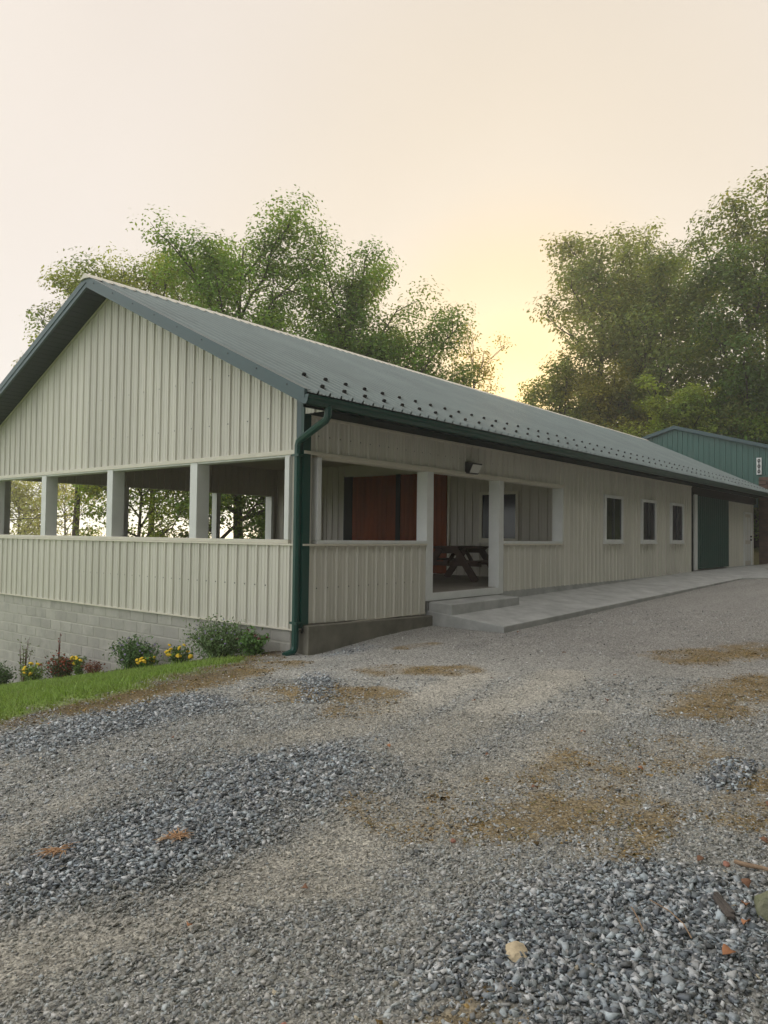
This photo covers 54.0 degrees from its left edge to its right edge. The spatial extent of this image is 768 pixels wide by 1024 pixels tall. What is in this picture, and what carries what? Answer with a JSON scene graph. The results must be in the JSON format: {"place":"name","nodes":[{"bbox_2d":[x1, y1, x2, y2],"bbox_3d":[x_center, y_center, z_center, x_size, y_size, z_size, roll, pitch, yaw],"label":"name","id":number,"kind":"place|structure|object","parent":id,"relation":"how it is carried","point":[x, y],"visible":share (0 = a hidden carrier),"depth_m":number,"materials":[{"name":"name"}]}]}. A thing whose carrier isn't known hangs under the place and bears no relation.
{"place":"outdoors","nodes":[
{"label":"outdoors","id":0,"kind":"place"},
{"bbox_2d":[0,651,286,729],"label":"lawn grass","id":1,"kind":"structure","parent":0,"point":[15,694],"depth_m":8.81,"materials":[{"name":"green plant"}]},
{"bbox_2d":[0,547,767,1023],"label":"ground","id":2,"kind":"structure","parent":0,"point":[740,597],"depth_m":5.27,"materials":[{"name":"grey gravel"}]},
{"bbox_2d":[0,660,17,683],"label":"leafy bush","id":3,"kind":"object","parent":2,"relation":"on","point":[6,675],"visible":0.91,"depth_m":14.98,"materials":[{"name":"green plant"}]},
{"bbox_2d":[17,638,34,681],"bbox_3d":[-7.046,2.894,14.719,0.434,0.910,0.451,0,-2,17],"label":"tall weed","id":4,"kind":"object","parent":2,"relation":"on","point":[23,659],"visible":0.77,"depth_m":14.72,"materials":[{"name":"green plant"}]},
{"bbox_2d":[16,660,46,680],"bbox_3d":[-6.608,3.011,14.198,0.695,0.439,0.581,1,-2,-2],"label":"marigold","id":5,"kind":"object","parent":2,"relation":"on","point":[30,672],"visible":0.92,"depth_m":14.12,"materials":[{"name":"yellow plant"}]},
{"bbox_2d":[10,480,71,534],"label":"tree","id":6,"kind":"object","parent":2,"relation":"on","point":[19,503],"visible":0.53,"depth_m":61.39,"materials":[{"name":"green plant"}]},
{"bbox_2d":[39,652,75,678],"bbox_3d":[-5.921,2.787,13.752,1.039,0.523,0.676,-1,-2,39],"label":"rust plant","id":7,"kind":"object","parent":2,"relation":"on","point":[61,667],"visible":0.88,"depth_m":13.57,"materials":[{"name":"brown plant"}]},
{"bbox_2d":[56,634,61,658],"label":"tall weed","id":8,"kind":"object","parent":2,"relation":"on","point":[59,646],"visible":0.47,"depth_m":14.11,"materials":[{"name":"brown plant"}]},
{"bbox_2d":[23,483,103,535],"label":"tree","id":9,"kind":"object","parent":2,"relation":"on","point":[65,516],"visible":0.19,"depth_m":65.53,"materials":[{"name":"green plant"}]},
{"bbox_2d":[11,261,141,535],"bbox_3d":[-14.238,-3.442,35.146,7.020,16.035,6.342,-1,-2,39],"label":"maple tree","id":10,"kind":"object","parent":2,"relation":"on","point":[72,285],"visible":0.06,"depth_m":33.56,"materials":[{"name":"green plant"}]},
{"bbox_2d":[10,509,143,519],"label":"overhead cable","id":11,"kind":"object","parent":2,"relation":"on","point":[57,516],"visible":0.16,"depth_m":59.07,"materials":[{"name":"black plastic"}]},
{"bbox_2d":[70,655,86,674],"bbox_3d":[-5.353,2.701,13.228,0.273,0.389,0.429,1,-2,-11],"label":"marigold","id":12,"kind":"object","parent":2,"relation":"on","point":[77,662],"visible":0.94,"depth_m":13.18,"materials":[{"name":"green plant"}]},
{"bbox_2d":[80,660,107,673],"bbox_3d":[-5.006,2.678,12.973,0.363,0.272,0.554,2,-2,-36],"label":"withered plant","id":13,"kind":"object","parent":2,"relation":"on","point":[89,668],"visible":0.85,"depth_m":12.93,"materials":[{"name":"brown plant"}]},
{"bbox_2d":[57,484,189,537],"bbox_3d":[-10.243,0.367,30.336,5.762,8.258,5.895,1,-2,-24],"label":"tree","id":14,"kind":"object","parent":2,"relation":"on","point":[158,516],"visible":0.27,"depth_m":29.74,"materials":[{"name":"green plant"}]},
{"bbox_2d":[103,634,162,669],"bbox_3d":[-4.045,2.248,12.231,1.168,0.682,0.784,-1,-2,39],"label":"aster bush","id":15,"kind":"object","parent":2,"relation":"on","point":[130,655],"visible":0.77,"depth_m":12.15,"materials":[{"name":"green plant"}]},
{"bbox_2d":[57,242,212,536],"bbox_3d":[-10.580,-3.938,34.572,7.376,16.993,7.720,1,-2,-12],"label":"maple tree","id":16,"kind":"object","parent":2,"relation":"on","point":[135,284],"visible":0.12,"depth_m":33.64,"materials":[{"name":"green plant"}]},
{"bbox_2d":[135,654,159,667],"bbox_3d":[-3.700,2.329,11.747,0.369,0.261,0.338,-1,-2,39],"label":"marigold","id":17,"kind":"object","parent":2,"relation":"on","point":[153,660],"visible":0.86,"depth_m":11.68,"materials":[{"name":"yellow plant"}]},
{"bbox_2d":[161,644,193,662],"bbox_3d":[-3.084,2.143,11.346,0.577,0.349,0.430,-1,-2,39],"label":"marigold","id":18,"kind":"object","parent":2,"relation":"on","point":[175,655],"visible":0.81,"depth_m":11.29,"materials":[{"name":"yellow plant"}]},
{"bbox_2d":[158,490,265,538],"bbox_3d":[-6.506,0.265,29.998,5.344,8.483,5.988,1,-2,3],"label":"tree","id":19,"kind":"object","parent":2,"relation":"on","point":[242,506],"visible":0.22,"depth_m":30.14,"materials":[{"name":"green plant"}]},
{"bbox_2d":[179,613,262,659],"bbox_3d":[-2.380,1.828,10.966,1.015,0.679,1.396,2,-2,-32],"label":"aster bush","id":20,"kind":"object","parent":2,"relation":"on","point":[219,645],"visible":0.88,"depth_m":10.87,"materials":[{"name":"green plant"}]},
{"bbox_2d":[125,184,352,538],"bbox_3d":[-6.204,-4.547,31.087,9.342,18.069,10.192,-1,-2,39],"label":"maple tree","id":21,"kind":"object","parent":2,"relation":"on","point":[219,270],"visible":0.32,"depth_m":30.88,"materials":[{"name":"green plant"}]},
{"bbox_2d":[234,625,270,655],"bbox_3d":[-1.860,1.819,10.566,0.570,0.449,0.440,-1,-2,39],"label":"seed plant","id":22,"kind":"object","parent":2,"relation":"on","point":[255,645],"visible":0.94,"depth_m":10.50,"materials":[{"name":"green plant"}]},
{"bbox_2d":[243,497,265,535],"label":"tree","id":23,"kind":"object","parent":2,"relation":"on","point":[253,517],"depth_m":33.29,"materials":[{"name":"green plant"}]},
{"bbox_2d":[252,218,448,373],"bbox_3d":[-1.904,-4.046,33.645,9.634,17.152,8.733,0,-2,25],"label":"maple tree","id":24,"kind":"object","parent":2,"relation":"on","point":[363,286],"visible":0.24,"depth_m":33.11,"materials":[{"name":"green plant"}]},
{"bbox_2d":[0,273,767,683],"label":"long building","id":25,"kind":"structure","parent":2,"relation":"on","point":[348,465],"depth_m":14.09,"materials":[{"name":"metal"}]},
{"bbox_2d":[321,497,322,539],"bbox_3d":[-2.211,0.191,22.479,1.020,1.250,0.062,-1,-2,39],"label":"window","id":26,"kind":"structure","parent":25,"relation":"in","point":[321,497],"depth_m":22.16,"materials":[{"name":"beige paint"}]},
{"bbox_2d":[352,475,395,540],"bbox_3d":[-0.290,0.304,20.876,1.552,2.599,0.024,-1,-2,39],"label":"barn door","id":27,"kind":"structure","parent":25,"relation":"in","point":[374,497],"depth_m":20.86,"materials":[{"name":"red wood"}]},
{"bbox_2d":[400,474,447,573],"bbox_3d":[1.030,0.287,19.821,1.500,2.599,0.050,-1,-2,39],"label":"barn door","id":28,"kind":"structure","parent":25,"relation":"in","point":[408,497],"depth_m":19.61,"materials":[{"name":"red wood"}]},
{"bbox_2d":[433,546,488,581],"bbox_3d":[1.742,1.174,17.142,1.686,0.806,1.900,0,-2,31],"label":"picnic table","id":29,"kind":"object","parent":25,"relation":"on","point":[459,559],"visible":0.68,"depth_m":16.64,"materials":[{"name":"brown wood"}]},
{"bbox_2d":[465,462,481,474],"bbox_3d":[1.651,-0.810,13.855,0.176,0.218,0.340,-1,-2,39],"label":"wall light","id":30,"kind":"object","parent":25,"relation":"attached to","point":[472,468],"visible":1,"depth_m":13.76,"materials":[{"name":"black plastic"}]},
{"bbox_2d":[478,491,519,542],"bbox_3d":[2.800,0.125,18.394,1.150,1.255,0.082,-1,-2,39],"label":"window","id":31,"kind":"structure","parent":25,"relation":"in","point":[511,498],"depth_m":18.27,"materials":[{"name":"beige paint"}]},
{"bbox_2d":[603,494,624,543],"bbox_3d":[5.805,0.194,19.044,0.086,1.220,1.210,-1,-2,39],"label":"window","id":32,"kind":"structure","parent":25,"relation":"in","point":[612,505],"depth_m":18.99,"materials":[{"name":"white paint"}]},
{"bbox_2d":[640,499,657,543],"bbox_3d":[7.365,0.274,20.963,0.086,1.220,1.160,-1,-2,39],"label":"window","id":33,"kind":"structure","parent":25,"relation":"in","point":[648,508],"depth_m":20.92,"materials":[{"name":"white paint"}]},
{"bbox_2d":[669,503,684,543],"bbox_3d":[8.875,0.351,22.820,0.086,1.220,1.180,-1,-2,39],"label":"window","id":34,"kind":"structure","parent":25,"relation":"in","point":[676,510],"depth_m":22.78,"materials":[{"name":"white paint"}]},
{"bbox_2d":[698,496,728,568],"bbox_3d":[11.282,0.716,25.742,0.030,2.365,3.640,-1,-2,39],"label":"sliding door","id":35,"kind":"structure","parent":25,"relation":"in","point":[713,514],"depth_m":25.61,"materials":[{"name":"green metal"}]},
{"bbox_2d":[743,512,751,565],"bbox_3d":[14.240,1.049,29.526,0.109,2.080,1.180,-1,-2,39],"label":"entry door","id":36,"kind":"structure","parent":25,"relation":"in","point":[747,516],"depth_m":29.49,"materials":[{"name":"beige paint"}]},
{"bbox_2d":[0,647,767,1023],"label":"ground moss","id":37,"kind":"object","parent":2,"relation":"on","point":[734,653],"visible":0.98,"depth_m":5.43,"materials":[{"name":"plant"}]},
{"bbox_2d":[294,297,481,384],"bbox_3d":[0.533,-2.660,35.101,8.421,14.443,8.826,1,-2,6],"label":"maple tree","id":38,"kind":"object","parent":2,"relation":"on","point":[442,341],"visible":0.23,"depth_m":33.72,"materials":[{"name":"green plant"}]},
{"bbox_2d":[406,355,485,389],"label":"maple tree","id":39,"kind":"object","parent":2,"relation":"on","point":[464,378],"visible":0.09,"depth_m":35.46,"materials":[{"name":"green plant"}]},
{"bbox_2d":[439,321,515,393],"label":"young tree","id":40,"kind":"object","parent":2,"relation":"on","point":[485,372],"visible":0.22,"depth_m":43.85,"materials":[{"name":"green plant"}]},
{"bbox_2d":[505,941,527,961],"bbox_3d":[0.521,1.727,2.962,0.093,0.031,0.126,1,5,10],"label":"flat stone","id":41,"kind":"object","parent":2,"relation":"on","point":[514,949],"visible":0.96,"depth_m":2.95,"materials":[{"name":"stone"}]},
{"bbox_2d":[515,341,623,427],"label":"tree","id":42,"kind":"object","parent":2,"relation":"on","point":[567,372],"visible":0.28,"depth_m":48.00,"materials":[{"name":"green plant"}]},
{"bbox_2d":[427,564,767,632],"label":"walkway","id":43,"kind":"structure","parent":2,"relation":"on","point":[534,610],"depth_m":15.64,"materials":[{"name":"concrete"}]},
{"bbox_2d":[429,595,518,614],"bbox_3d":[1.663,1.706,13.559,0.490,0.289,2.262,-1,-2,39],"label":"concrete step","id":44,"kind":"object","parent":43,"relation":"on","point":[461,606],"visible":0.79,"depth_m":13.15,"materials":[{"name":"grey concrete"}]},
{"bbox_2d":[517,220,705,430],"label":"tree","id":45,"kind":"object","parent":2,"relation":"on","point":[599,330],"visible":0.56,"depth_m":48.85,"materials":[{"name":"green plant"}]},
{"bbox_2d":[559,354,668,435],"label":"tree","id":46,"kind":"object","parent":2,"relation":"on","point":[611,389],"visible":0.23,"depth_m":45.70,"materials":[{"name":"green plant"}]},
{"bbox_2d":[560,239,736,436],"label":"tree","id":47,"kind":"object","parent":2,"relation":"on","point":[648,326],"visible":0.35,"depth_m":46.44,"materials":[{"name":"green plant"}]},
{"bbox_2d":[583,216,743,434],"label":"tree","id":48,"kind":"object","parent":2,"relation":"on","point":[654,227],"visible":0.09,"depth_m":53.71,"materials":[{"name":"green plant"}]},
{"bbox_2d":[612,371,727,437],"bbox_3d":[15.703,-2.167,40.561,6.501,10.688,5.504,0,-2,20],"label":"tree","id":49,"kind":"object","parent":2,"relation":"on","point":[683,411],"visible":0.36,"depth_m":39.51,"materials":[{"name":"green plant"}]},
{"bbox_2d":[641,426,767,564],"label":"green building","id":50,"kind":"structure","parent":2,"relation":"on","point":[736,457],"depth_m":32.93,"materials":[{"name":"green metal"}]},
{"bbox_2d":[756,458,761,474],"bbox_3d":[15.948,-1.951,32.068,0.200,0.720,0.056,-1,-2,39],"label":"sign board","id":51,"kind":"object","parent":50,"relation":"attached to","point":[758,466],"visible":1,"depth_m":32.05,"materials":[{"name":"white plastic"}]},
{"bbox_2d":[663,166,767,441],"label":"tree","id":52,"kind":"object","parent":2,"relation":"on","point":[742,226],"visible":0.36,"depth_m":44.47,"materials":[{"name":"green plant"}]},
{"bbox_2d":[666,231,767,546],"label":"tree","id":53,"kind":"object","parent":2,"relation":"on","point":[740,296],"visible":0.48,"depth_m":41.35,"materials":[{"name":"green plant"}]},
{"bbox_2d":[671,368,767,547],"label":"tree","id":54,"kind":"object","parent":2,"relation":"on","point":[757,436],"visible":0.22,"depth_m":41.02,"materials":[{"name":"green plant"}]},
{"bbox_2d":[723,861,729,866],"bbox_3d":[1.738,1.789,3.826,0.034,0.030,0.050,8,4,22],"label":"brick chip","id":55,"kind":"object","parent":2,"relation":"on","point":[726,864],"visible":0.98,"depth_m":3.81,"materials":[{"name":"red brick"}]},
{"bbox_2d":[759,836,767,843],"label":"fallen leaf","id":56,"kind":"object","parent":2,"relation":"on","point":[764,838],"visible":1,"depth_m":4.08,"materials":[{"name":"brown plant"}]},
{"bbox_2d":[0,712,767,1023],"bbox_3d":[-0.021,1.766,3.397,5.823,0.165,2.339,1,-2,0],"label":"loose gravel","id":57,"kind":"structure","parent":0,"point":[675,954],"depth_m":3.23,"materials":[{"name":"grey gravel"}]},
{"bbox_2d":[31,842,77,858],"bbox_3d":[-1.666,1.740,3.882,0.174,0.026,0.245,-1,-2,39],"label":"needle cluster","id":58,"kind":"object","parent":57,"relation":"on","point":[54,850],"visible":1,"depth_m":3.87,"materials":[{"name":"brown plant"}]},
{"bbox_2d":[154,827,192,843],"bbox_3d":[-1.122,1.740,4.062,0.189,0.028,0.227,0,-2,16],"label":"needle cluster","id":59,"kind":"object","parent":57,"relation":"on","point":[179,834],"visible":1,"depth_m":4.05,"materials":[{"name":"brown plant"}]},
{"bbox_2d":[631,906,643,930],"bbox_3d":[1.072,1.718,3.185,0.010,0.008,0.194,1,-2,5],"label":"twig","id":60,"kind":"object","parent":57,"relation":"on","point":[637,918],"visible":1,"depth_m":3.18,"materials":[{"name":"wood"}]},
{"bbox_2d":[649,899,691,938],"bbox_3d":[1.224,1.717,3.192,0.039,0.011,0.314,1,-2,-11],"label":"twig","id":61,"kind":"object","parent":57,"relation":"on","point":[673,915],"visible":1,"depth_m":3.21,"materials":[{"name":"brown wood"}]},
{"bbox_2d":[697,855,703,860],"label":"fallen leaf","id":62,"kind":"object","parent":57,"relation":"on","point":[699,858],"visible":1,"depth_m":3.84,"materials":[{"name":"brown plant"}]},
{"bbox_2d":[713,892,735,920],"bbox_3d":[1.487,1.722,3.299,0.046,0.029,0.213,0,-2,7],"label":"wood chunk","id":63,"kind":"object","parent":57,"relation":"on","point":[727,910],"visible":1,"depth_m":3.27,"materials":[{"name":"wood"}]},
{"bbox_2d":[722,944,735,954],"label":"fallen leaf","id":64,"kind":"object","parent":57,"relation":"on","point":[726,949],"visible":1,"depth_m":2.93,"materials":[{"name":"orange plant"}]},
{"bbox_2d":[741,878,750,887],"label":"fallen leaf","id":65,"kind":"object","parent":57,"relation":"on","point":[746,881],"visible":1,"depth_m":3.52,"materials":[{"name":"brown plant"}]},
{"bbox_2d":[741,919,750,924],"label":"fallen leaf","id":66,"kind":"object","parent":57,"relation":"on","point":[743,921],"visible":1,"depth_m":3.15,"materials":[{"name":"orange plant"}]},
{"bbox_2d":[734,859,767,871],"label":"bare stick","id":67,"kind":"object","parent":57,"relation":"on","point":[749,865],"visible":1,"depth_m":3.76,"materials":[{"name":"brown wood"}]},
{"bbox_2d":[754,890,767,921],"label":"mossy rock","id":68,"kind":"object","parent":57,"relation":"on","point":[761,903],"visible":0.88,"depth_m":3.24,"materials":[{"name":"green stone"}]},
{"bbox_2d":[0,676,767,814],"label":"loose gravel","id":69,"kind":"structure","parent":0,"point":[191,704],"depth_m":5.69,"materials":[{"name":"grey gravel"}]},
{"bbox_2d":[0,0,767,538],"label":"sky","id":70,"kind":"structure","parent":0,"point":[461,135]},
{"bbox_2d":[110,610,767,678],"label":"loose gravel","id":71,"kind":"structure","parent":0,"point":[337,652],"depth_m":10.42,"materials":[{"name":"grey gravel"}]}
]}

